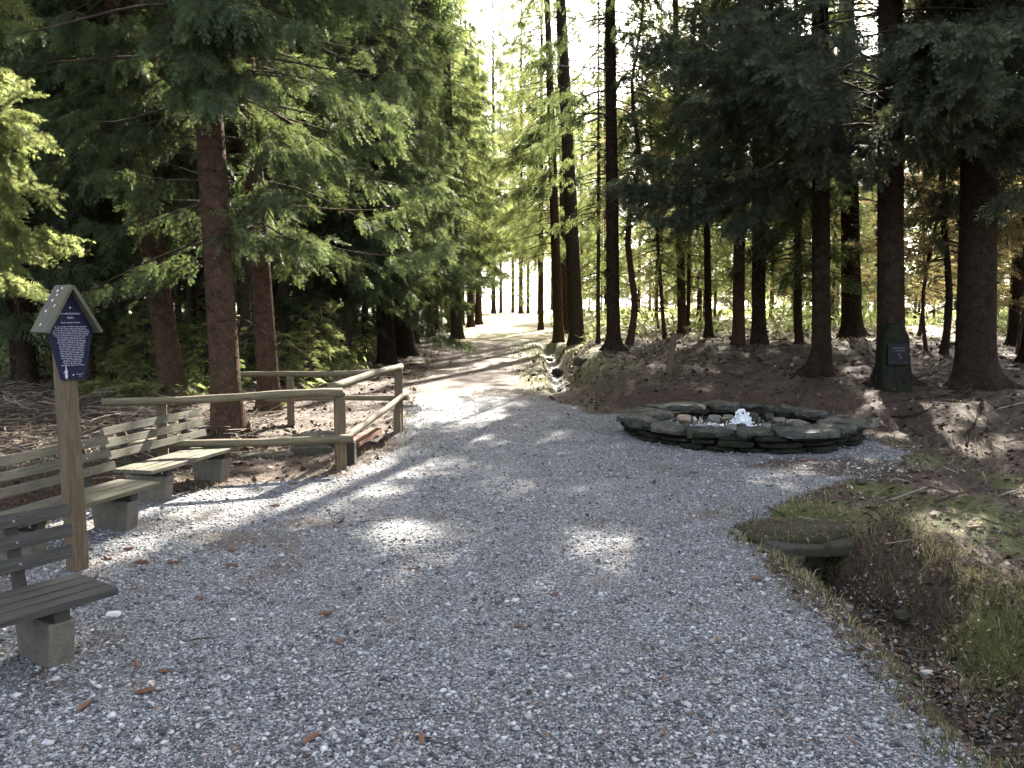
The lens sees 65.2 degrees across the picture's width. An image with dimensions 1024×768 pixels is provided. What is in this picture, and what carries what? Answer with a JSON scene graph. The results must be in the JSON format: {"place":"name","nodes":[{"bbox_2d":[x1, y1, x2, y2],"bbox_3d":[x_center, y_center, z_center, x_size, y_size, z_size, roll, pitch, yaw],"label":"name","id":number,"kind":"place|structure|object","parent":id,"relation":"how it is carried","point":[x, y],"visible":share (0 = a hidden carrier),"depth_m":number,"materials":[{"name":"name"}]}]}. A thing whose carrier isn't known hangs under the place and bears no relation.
{"place":"outdoors","nodes":[
{"label":"outdoors","id":0,"kind":"place"},
{"bbox_2d":[0,317,1023,767],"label":"gravel path","id":1,"kind":"structure","parent":0,"point":[498,337],"depth_m":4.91,"materials":[{"name":"grey gravel"}]},
{"bbox_2d":[0,503,118,668],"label":"park bench","id":2,"kind":"object","parent":1,"relation":"on","point":[39,617],"visible":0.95,"depth_m":4.02,"materials":[{"name":"grey wood"}]},
{"bbox_2d":[30,285,102,571],"bbox_3d":[-2.915,0.401,5.300,0.236,2.099,0.367,4,6,33],"label":"information sign","id":3,"kind":"object","parent":1,"relation":"on","point":[66,322],"visible":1,"depth_m":5.25,"materials":[{"name":"brown wood"}]},
{"bbox_2d":[0,436,159,560],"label":"park bench","id":4,"kind":"object","parent":1,"relation":"on","point":[114,504],"visible":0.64,"depth_m":6.18,"materials":[{"name":"grey wood"}]},
{"bbox_2d":[100,409,242,501],"bbox_3d":[-3.268,0.749,7.781,0.576,0.846,1.432,1,6,14],"label":"park bench","id":5,"kind":"object","parent":1,"relation":"on","point":[210,463],"visible":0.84,"depth_m":7.62,"materials":[{"name":"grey wood"}]},
{"bbox_2d":[616,400,877,453],"bbox_3d":[3.165,0.550,11.187,3.419,0.440,3.411,0,5,0],"label":"stone fountain","id":6,"kind":"object","parent":1,"relation":"on","point":[821,431],"visible":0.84,"depth_m":10.17,"materials":[{"name":"grey stone"}]},
{"bbox_2d":[0,309,1023,767],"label":"forest floor","id":7,"kind":"structure","parent":0,"point":[850,403],"depth_m":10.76,"materials":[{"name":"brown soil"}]},
{"bbox_2d":[0,292,53,382],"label":"spruce sapling","id":8,"kind":"object","parent":7,"relation":"on","point":[41,357],"visible":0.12,"depth_m":16.93,"materials":[{"name":"green plant"}]},
{"bbox_2d":[0,0,95,304],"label":"spruce tree","id":9,"kind":"object","parent":7,"relation":"on","point":[14,128],"visible":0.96,"depth_m":8.91,"materials":[{"name":"green plant"}]},
{"bbox_2d":[0,0,173,373],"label":"spruce tree","id":10,"kind":"object","parent":7,"relation":"on","point":[110,277],"visible":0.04,"depth_m":18.37,"materials":[{"name":"green plant"}]},
{"bbox_2d":[0,1,174,380],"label":"spruce tree","id":11,"kind":"object","parent":7,"relation":"on","point":[12,348],"visible":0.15,"depth_m":16.50,"materials":[{"name":"green plant"}]},
{"bbox_2d":[0,0,188,385],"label":"dense spruce","id":12,"kind":"object","parent":7,"relation":"on","point":[20,324],"visible":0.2,"depth_m":15.44,"materials":[{"name":"green plant"}]},
{"bbox_2d":[0,0,200,382],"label":"forest spruce","id":13,"kind":"object","parent":7,"relation":"on","point":[89,375],"visible":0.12,"depth_m":15.42,"materials":[{"name":"green plant"}]},
{"bbox_2d":[92,323,137,381],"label":"spruce sapling","id":14,"kind":"object","parent":7,"relation":"on","point":[99,351],"visible":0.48,"depth_m":16.29,"materials":[{"name":"green plant"}]},
{"bbox_2d":[110,316,156,393],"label":"spruce sapling","id":15,"kind":"object","parent":7,"relation":"on","point":[140,372],"visible":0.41,"depth_m":15.35,"materials":[{"name":"green plant"}]},
{"bbox_2d":[0,0,284,396],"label":"spruce tree","id":16,"kind":"object","parent":7,"relation":"on","point":[168,356],"visible":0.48,"depth_m":13.36,"materials":[{"name":"green plant"}]},
{"bbox_2d":[97,288,191,385],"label":"spruce sapling","id":17,"kind":"object","parent":7,"relation":"on","point":[116,353],"visible":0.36,"depth_m":15.38,"materials":[{"name":"green plant"}]},
{"bbox_2d":[93,6,198,365],"bbox_3d":[-10.678,-10.302,21.080,4.878,20.286,4.998,0,5,0],"label":"dense spruce","id":18,"kind":"object","parent":7,"relation":"on","point":[118,342],"depth_m":21.85,"materials":[{"name":"green plant"}]},
{"bbox_2d":[87,0,237,326],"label":"forest spruce","id":19,"kind":"object","parent":7,"relation":"on","point":[180,163],"visible":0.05,"depth_m":19.15,"materials":[{"name":"green plant"}]},
{"bbox_2d":[145,290,205,368],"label":"spruce sapling","id":20,"kind":"object","parent":7,"relation":"on","point":[182,328],"visible":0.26,"depth_m":20.34,"materials":[{"name":"green plant"}]},
{"bbox_2d":[0,322,376,405],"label":"undergrowth","id":21,"kind":"object","parent":7,"relation":"on","point":[148,387],"visible":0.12,"depth_m":14.94,"materials":[{"name":"green plant"}]},
{"bbox_2d":[182,319,209,388],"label":"spruce sapling","id":22,"kind":"object","parent":7,"relation":"on","point":[200,362],"visible":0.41,"depth_m":16.09,"materials":[{"name":"green plant"}]},
{"bbox_2d":[165,9,237,355],"bbox_3d":[-10.126,-11.189,24.163,5.128,21.365,5.034,0,5,4],"label":"dense spruce","id":23,"kind":"object","parent":7,"relation":"on","point":[191,301],"depth_m":24.78,"materials":[{"name":"plant"}]},
{"bbox_2d":[0,0,442,433],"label":"spruce tree","id":24,"kind":"object","parent":7,"relation":"on","point":[201,32],"visible":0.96,"depth_m":10.42,"materials":[{"name":"green plant"}]},
{"bbox_2d":[115,0,351,382],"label":"forest spruce","id":25,"kind":"object","parent":7,"relation":"on","point":[245,309],"visible":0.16,"depth_m":17.02,"materials":[{"name":"green plant"}]},
{"bbox_2d":[17,0,468,413],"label":"spruce tree","id":26,"kind":"object","parent":7,"relation":"on","point":[260,244],"visible":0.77,"depth_m":12.76,"materials":[{"name":"green plant"}]},
{"bbox_2d":[169,11,328,359],"bbox_3d":[-7.558,-10.536,22.265,4.951,20.627,4.860,-5,7,-42],"label":"forest spruce","id":27,"kind":"object","parent":7,"relation":"on","point":[233,142],"visible":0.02,"depth_m":22.45,"materials":[{"name":"green plant"}]},
{"bbox_2d":[100,364,408,469],"bbox_3d":[-2.828,0.483,10.021,2.707,1.316,4.357,0,5,0],"label":"rail fence","id":28,"kind":"object","parent":7,"relation":"on","point":[340,438],"visible":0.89,"depth_m":8.55,"materials":[{"name":"brown wood"}]},
{"bbox_2d":[237,322,280,385],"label":"spruce sapling","id":29,"kind":"object","parent":7,"relation":"on","point":[243,348],"visible":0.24,"depth_m":16.91,"materials":[{"name":"green plant"}]},
{"bbox_2d":[169,0,381,362],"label":"forest spruce","id":30,"kind":"object","parent":7,"relation":"on","point":[283,325],"visible":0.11,"depth_m":21.14,"materials":[{"name":"green plant"}]},
{"bbox_2d":[200,35,364,310],"bbox_3d":[-7.353,-12.082,22.893,5.705,23.723,5.845,1,6,15],"label":"dense spruce","id":31,"kind":"object","parent":7,"relation":"on","point":[300,225],"visible":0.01,"depth_m":23.10,"materials":[{"name":"green plant"}]},
{"bbox_2d":[275,330,310,385],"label":"spruce sapling","id":32,"kind":"object","parent":7,"relation":"on","point":[294,361],"visible":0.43,"depth_m":17.06,"materials":[{"name":"green plant"}]},
{"bbox_2d":[274,289,321,364],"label":"spruce sapling","id":33,"kind":"object","parent":7,"relation":"on","point":[307,302],"visible":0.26,"depth_m":21.76,"materials":[{"name":"green plant"}]},
{"bbox_2d":[238,430,360,459],"bbox_3d":[-2.531,0.890,9.603,1.457,0.567,0.905,-2,6,-17],"label":"stone culvert","id":34,"kind":"object","parent":7,"relation":"on","point":[316,449],"visible":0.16,"depth_m":9.44,"materials":[{"name":"grey stone"}]},
{"bbox_2d":[284,325,332,387],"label":"spruce sapling","id":35,"kind":"object","parent":7,"relation":"on","point":[311,352],"visible":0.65,"depth_m":17.48,"materials":[{"name":"green plant"}]},
{"bbox_2d":[286,300,361,379],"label":"spruce sapling","id":36,"kind":"object","parent":7,"relation":"on","point":[333,348],"visible":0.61,"depth_m":18.90,"materials":[{"name":"green plant"}]},
{"bbox_2d":[300,306,350,370],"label":"spruce sapling","id":37,"kind":"object","parent":7,"relation":"on","point":[330,323],"visible":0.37,"depth_m":20.91,"materials":[{"name":"green plant"}]},
{"bbox_2d":[235,0,479,359],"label":"spruce tree","id":38,"kind":"object","parent":7,"relation":"on","point":[294,304],"visible":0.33,"depth_m":23.10,"materials":[{"name":"green plant"}]},
{"bbox_2d":[351,300,376,359],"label":"spruce sapling","id":39,"kind":"object","parent":7,"relation":"on","point":[356,330],"visible":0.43,"depth_m":26.32,"materials":[{"name":"green plant"}]},
{"bbox_2d":[314,1,416,347],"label":"forest spruce","id":40,"kind":"object","parent":7,"relation":"on","point":[389,40],"depth_m":30.28,"materials":[{"name":"green plant"}]},
{"bbox_2d":[346,408,401,464],"bbox_3d":[-1.766,0.724,10.142,0.214,0.544,2.359,0,5,5],"label":"edging board","id":41,"kind":"object","parent":7,"relation":"on","point":[363,437],"visible":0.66,"depth_m":9.72,"materials":[{"name":"brown wood"}]},
{"bbox_2d":[272,0,499,364],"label":"spruce tree","id":42,"kind":"object","parent":7,"relation":"on","point":[386,351],"visible":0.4,"depth_m":24.21,"materials":[{"name":"green plant"}]},
{"bbox_2d":[307,0,490,356],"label":"spruce tree","id":43,"kind":"object","parent":7,"relation":"on","point":[405,342],"visible":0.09,"depth_m":27.46,"materials":[{"name":"green plant"}]},
{"bbox_2d":[384,0,482,343],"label":"dense spruce","id":44,"kind":"object","parent":7,"relation":"on","point":[437,10],"visible":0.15,"depth_m":34.37,"materials":[{"name":"green plant"}]},
{"bbox_2d":[407,6,470,336],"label":"spruce tree","id":45,"kind":"object","parent":7,"relation":"on","point":[428,299],"depth_m":41.44,"materials":[{"name":"green plant"}]},
{"bbox_2d":[410,6,479,328],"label":"dense spruce","id":46,"kind":"object","parent":7,"relation":"on","point":[442,116],"visible":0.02,"depth_m":42.63,"materials":[{"name":"green plant"}]},
{"bbox_2d":[414,0,511,338],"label":"spruce tree","id":47,"kind":"object","parent":7,"relation":"on","point":[457,330],"visible":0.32,"depth_m":38.46,"materials":[{"name":"green plant"}]},
{"bbox_2d":[415,0,510,332],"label":"tall spruce","id":48,"kind":"object","parent":7,"relation":"on","point":[471,117],"visible":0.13,"depth_m":44.58,"materials":[{"name":"green plant"}]},
{"bbox_2d":[453,19,510,326],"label":"spruce tree","id":49,"kind":"object","parent":7,"relation":"on","point":[470,322],"visible":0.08,"depth_m":52.83,"materials":[{"name":"green plant"}]},
{"bbox_2d":[453,0,514,324],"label":"tall spruce","id":50,"kind":"object","parent":7,"relation":"on","point":[485,114],"visible":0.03,"depth_m":55.89,"materials":[{"name":"green plant"}]},
{"bbox_2d":[460,55,515,324],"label":"spruce tree","id":51,"kind":"object","parent":7,"relation":"on","point":[478,316],"visible":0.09,"depth_m":57.35,"materials":[{"name":"green plant"}]},
{"bbox_2d":[471,0,537,313],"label":"tall spruce","id":52,"kind":"object","parent":7,"relation":"on","point":[499,34],"visible":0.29,"depth_m":96.41,"materials":[{"name":"green plant"}]},
{"bbox_2d":[487,64,523,312],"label":"tall spruce","id":53,"kind":"object","parent":7,"relation":"on","point":[500,267],"visible":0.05,"depth_m":127.32,"materials":[{"name":"green plant"}]},
{"bbox_2d":[0,337,1023,650],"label":"brushwood","id":54,"kind":"object","parent":7,"relation":"on","point":[26,395],"visible":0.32,"depth_m":11.51,"materials":[{"name":"brown plant"}]},
{"bbox_2d":[488,0,558,313],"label":"tall spruce","id":55,"kind":"object","parent":7,"relation":"on","point":[520,309],"visible":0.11,"depth_m":101.67,"materials":[{"name":"green plant"}]},
{"bbox_2d":[510,219,536,313],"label":"tree","id":56,"kind":"object","parent":7,"relation":"on","point":[528,294],"visible":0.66,"depth_m":94.20,"materials":[{"name":"green plant"}]},
{"bbox_2d":[466,0,597,342],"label":"spruce tree","id":57,"kind":"object","parent":7,"relation":"on","point":[556,290],"visible":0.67,"depth_m":35.53,"materials":[{"name":"green plant"}]},
{"bbox_2d":[481,0,595,329],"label":"tall spruce","id":58,"kind":"object","parent":7,"relation":"on","point":[541,286],"visible":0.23,"depth_m":48.67,"materials":[{"name":"green plant"}]},
{"bbox_2d":[492,0,597,333],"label":"spruce tree","id":59,"kind":"object","parent":7,"relation":"on","point":[564,292],"visible":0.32,"depth_m":41.54,"materials":[{"name":"green plant"}]},
{"bbox_2d":[488,0,632,345],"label":"spruce tree","id":60,"kind":"object","parent":7,"relation":"on","point":[575,307],"visible":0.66,"depth_m":32.38,"materials":[{"name":"green plant"}]},
{"bbox_2d":[545,57,603,303],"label":"young spruce","id":61,"kind":"object","parent":7,"relation":"on","point":[593,99],"visible":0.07,"depth_m":58.93,"materials":[{"name":"green plant"}]},
{"bbox_2d":[552,0,647,343],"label":"spruce tree","id":62,"kind":"object","parent":7,"relation":"on","point":[590,199],"visible":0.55,"depth_m":22.39,"materials":[{"name":"green plant"}]},
{"bbox_2d":[577,66,631,309],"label":"young spruce","id":63,"kind":"object","parent":7,"relation":"on","point":[585,274],"visible":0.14,"depth_m":52.30,"materials":[{"name":"green plant"}]},
{"bbox_2d":[573,0,652,316],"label":"young spruce","id":64,"kind":"object","parent":7,"relation":"on","point":[585,255],"visible":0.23,"depth_m":48.78,"materials":[{"name":"green plant"}]},
{"bbox_2d":[508,0,726,350],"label":"spruce tree","id":65,"kind":"object","parent":7,"relation":"on","point":[613,339],"visible":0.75,"depth_m":20.22,"materials":[{"name":"green plant"}]},
{"bbox_2d":[583,0,674,318],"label":"young spruce","id":66,"kind":"object","parent":7,"relation":"on","point":[621,258],"visible":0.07,"depth_m":44.42,"materials":[{"name":"green plant"}]},
{"bbox_2d":[585,6,681,344],"bbox_3d":[3.384,-5.394,21.365,2.876,9.350,3.030,0,5,0],"label":"spruce tree","id":67,"kind":"object","parent":7,"relation":"on","point":[630,338],"visible":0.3,"depth_m":21.34,"materials":[{"name":"green plant"}]},
{"bbox_2d":[618,79,699,337],"bbox_3d":[4.354,-5.186,24.107,2.722,8.350,3.138,0,5,0],"label":"spruce tree","id":68,"kind":"object","parent":7,"relation":"on","point":[660,259],"visible":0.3,"depth_m":24.00,"materials":[{"name":"green plant"}]},
{"bbox_2d":[603,0,717,322],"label":"young spruce","id":69,"kind":"object","parent":7,"relation":"on","point":[642,280],"visible":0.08,"depth_m":37.41,"materials":[{"name":"green plant"}]},
{"bbox_2d":[621,182,700,328],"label":"young tree","id":70,"kind":"object","parent":7,"relation":"on","point":[645,275],"visible":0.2,"depth_m":31.85,"materials":[{"name":"green plant"}]},
{"bbox_2d":[665,333,676,373],"bbox_3d":[3.265,-0.591,16.487,0.255,0.940,0.165,0,5,0],"label":"wooden stake","id":71,"kind":"object","parent":7,"relation":"on","point":[670,356],"visible":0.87,"depth_m":16.43,"materials":[{"name":"brown wood"}]},
{"bbox_2d":[596,0,750,333],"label":"spruce tree","id":72,"kind":"object","parent":7,"relation":"on","point":[681,301],"visible":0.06,"depth_m":27.09,"materials":[{"name":"green plant"}]},
{"bbox_2d":[631,0,751,331],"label":"young spruce","id":73,"kind":"object","parent":7,"relation":"on","point":[689,261],"visible":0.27,"depth_m":27.41,"materials":[{"name":"green plant"}]},
{"bbox_2d":[619,1,770,324],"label":"young spruce","id":74,"kind":"object","parent":7,"relation":"on","point":[699,293],"visible":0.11,"depth_m":34.02,"materials":[{"name":"green plant"}]},
{"bbox_2d":[647,4,751,317],"bbox_3d":[9.576,-12.060,38.453,6.006,18.955,5.672,1,5,6],"label":"young spruce","id":75,"kind":"object","parent":7,"relation":"on","point":[724,290],"visible":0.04,"depth_m":39.12,"materials":[{"name":"green plant"}]},
{"bbox_2d":[640,0,780,337],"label":"spruce tree","id":76,"kind":"object","parent":7,"relation":"on","point":[708,324],"visible":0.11,"depth_m":24.43,"materials":[{"name":"green plant"}]},
{"bbox_2d":[645,0,808,345],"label":"spruce tree","id":77,"kind":"object","parent":7,"relation":"on","point":[738,337],"visible":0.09,"depth_m":21.30,"materials":[{"name":"green plant"}]},
{"bbox_2d":[694,146,811,320],"bbox_3d":[11.195,-11.841,36.345,5.658,18.906,5.990,0,6,10],"label":"young spruce","id":78,"kind":"object","parent":7,"relation":"on","point":[768,284],"visible":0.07,"depth_m":36.12,"materials":[{"name":"green plant"}]},
{"bbox_2d":[671,1,840,303],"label":"young spruce","id":79,"kind":"object","parent":7,"relation":"on","point":[717,276],"visible":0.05,"depth_m":28.46,"materials":[{"name":"green plant"}]},
{"bbox_2d":[673,0,847,344],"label":"spruce tree","id":80,"kind":"object","parent":7,"relation":"on","point":[759,334],"visible":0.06,"depth_m":21.28,"materials":[{"name":"green plant"}]},
{"bbox_2d":[544,294,1008,345],"bbox_3d":[28.657,-4.506,50.826,52.454,2.476,48.307,0,5,0],"label":"scrub","id":81,"kind":"object","parent":7,"relation":"on","point":[870,320],"visible":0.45,"depth_m":32.25,"materials":[{"name":"green plant"}]},
{"bbox_2d":[745,148,840,332],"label":"young tree","id":82,"kind":"object","parent":7,"relation":"on","point":[767,289],"visible":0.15,"depth_m":25.73,"materials":[{"name":"green plant"}]},
{"bbox_2d":[733,514,856,576],"bbox_3d":[2.279,1.332,6.432,1.100,0.511,0.677,-2,6,-19],"label":"stone culvert","id":83,"kind":"object","parent":7,"relation":"on","point":[815,544],"visible":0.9,"depth_m":6.27,"materials":[{"name":"grey stone"}]},
{"bbox_2d":[717,0,876,343],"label":"spruce tree","id":84,"kind":"object","parent":7,"relation":"on","point":[796,265],"visible":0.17,"depth_m":21.02,"materials":[{"name":"green plant"}]},
{"bbox_2d":[598,0,1008,377],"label":"spruce tree","id":85,"kind":"object","parent":7,"relation":"on","point":[740,191],"visible":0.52,"depth_m":13.98,"materials":[{"name":"green plant"}]},
{"bbox_2d":[639,0,1023,387],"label":"spruce tree","id":86,"kind":"object","parent":7,"relation":"on","point":[767,76],"visible":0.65,"depth_m":11.62,"materials":[{"name":"green plant"}]},
{"bbox_2d":[786,0,876,317],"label":"young spruce","id":87,"kind":"object","parent":7,"relation":"on","point":[863,258],"visible":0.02,"depth_m":36.89,"materials":[{"name":"green plant"}]},
{"bbox_2d":[786,0,877,322],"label":"young spruce","id":88,"kind":"object","parent":7,"relation":"on","point":[862,237],"visible":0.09,"depth_m":30.08,"materials":[{"name":"green plant"}]},
{"bbox_2d":[749,0,932,337],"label":"spruce tree","id":89,"kind":"object","parent":7,"relation":"on","point":[852,323],"visible":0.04,"depth_m":23.36,"materials":[{"name":"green plant"}]},
{"bbox_2d":[727,0,1023,390],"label":"spruce tree","id":90,"kind":"object","parent":7,"relation":"on","point":[959,63],"visible":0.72,"depth_m":11.76,"materials":[{"name":"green plant"}]},
{"bbox_2d":[740,434,1023,767],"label":"dead leaves","id":91,"kind":"object","parent":7,"relation":"on","point":[959,698],"visible":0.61,"depth_m":5.06,"materials":[{"name":"brown plant"}]},
{"bbox_2d":[873,323,911,392],"bbox_3d":[6.572,-0.381,13.747,0.582,1.331,0.357,-1,5,-7],"label":"memorial stone","id":92,"kind":"object","parent":7,"relation":"on","point":[893,370],"visible":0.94,"depth_m":13.62,"materials":[{"name":"grey stone"}]},
{"bbox_2d":[859,163,956,335],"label":"young tree","id":93,"kind":"object","parent":7,"relation":"on","point":[919,332],"visible":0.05,"depth_m":23.84,"materials":[{"name":"green plant"}]},
{"bbox_2d":[816,501,1023,766],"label":"dry grass","id":94,"kind":"structure","parent":7,"relation":"on","point":[934,559],"depth_m":5.14,"materials":[{"name":"green plant"}]},
{"bbox_2d":[840,59,1022,351],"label":"young tree","id":95,"kind":"object","parent":7,"relation":"on","point":[923,302],"visible":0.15,"depth_m":18.95,"materials":[{"name":"green plant"}]},
{"bbox_2d":[865,6,1023,354],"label":"spruce tree","id":96,"kind":"object","parent":7,"relation":"on","point":[949,309],"visible":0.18,"depth_m":17.94,"materials":[{"name":"green plant"}]},
{"bbox_2d":[871,0,1023,346],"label":"spruce tree","id":97,"kind":"object","parent":7,"relation":"on","point":[1013,330],"visible":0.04,"depth_m":20.32,"materials":[{"name":"green plant"}]},
{"bbox_2d":[873,0,1023,362],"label":"spruce tree","id":98,"kind":"object","parent":7,"relation":"on","point":[1020,356],"visible":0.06,"depth_m":16.70,"materials":[{"name":"green plant"}]},
{"bbox_2d":[884,0,1023,229],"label":"spruce tree","id":99,"kind":"object","parent":7,"relation":"on","point":[1006,201],"visible":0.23,"depth_m":11.52,"materials":[{"name":"green plant"}]},
{"bbox_2d":[904,165,1023,313],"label":"young tree","id":100,"kind":"object","parent":7,"relation":"on","point":[937,289],"visible":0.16,"depth_m":20.98,"materials":[{"name":"green plant"}]},
{"bbox_2d":[933,121,1023,353],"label":"young tree","id":101,"kind":"object","parent":7,"relation":"on","point":[1019,253],"visible":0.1,"depth_m":17.88,"materials":[{"name":"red plant"}]},
{"bbox_2d":[944,125,1021,336],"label":"young tree","id":102,"kind":"object","parent":7,"relation":"on","point":[1006,288],"depth_m":22.72,"materials":[{"name":"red plant"}]},
{"bbox_2d":[1,323,1023,767],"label":"grass","id":103,"kind":"structure","parent":0,"point":[867,631],"depth_m":5.28,"materials":[{"name":"green plant"}]},
{"bbox_2d":[130,0,1019,310],"label":"sky","id":104,"kind":"structure","parent":0,"point":[506,305],"materials":[{"name":"white"}]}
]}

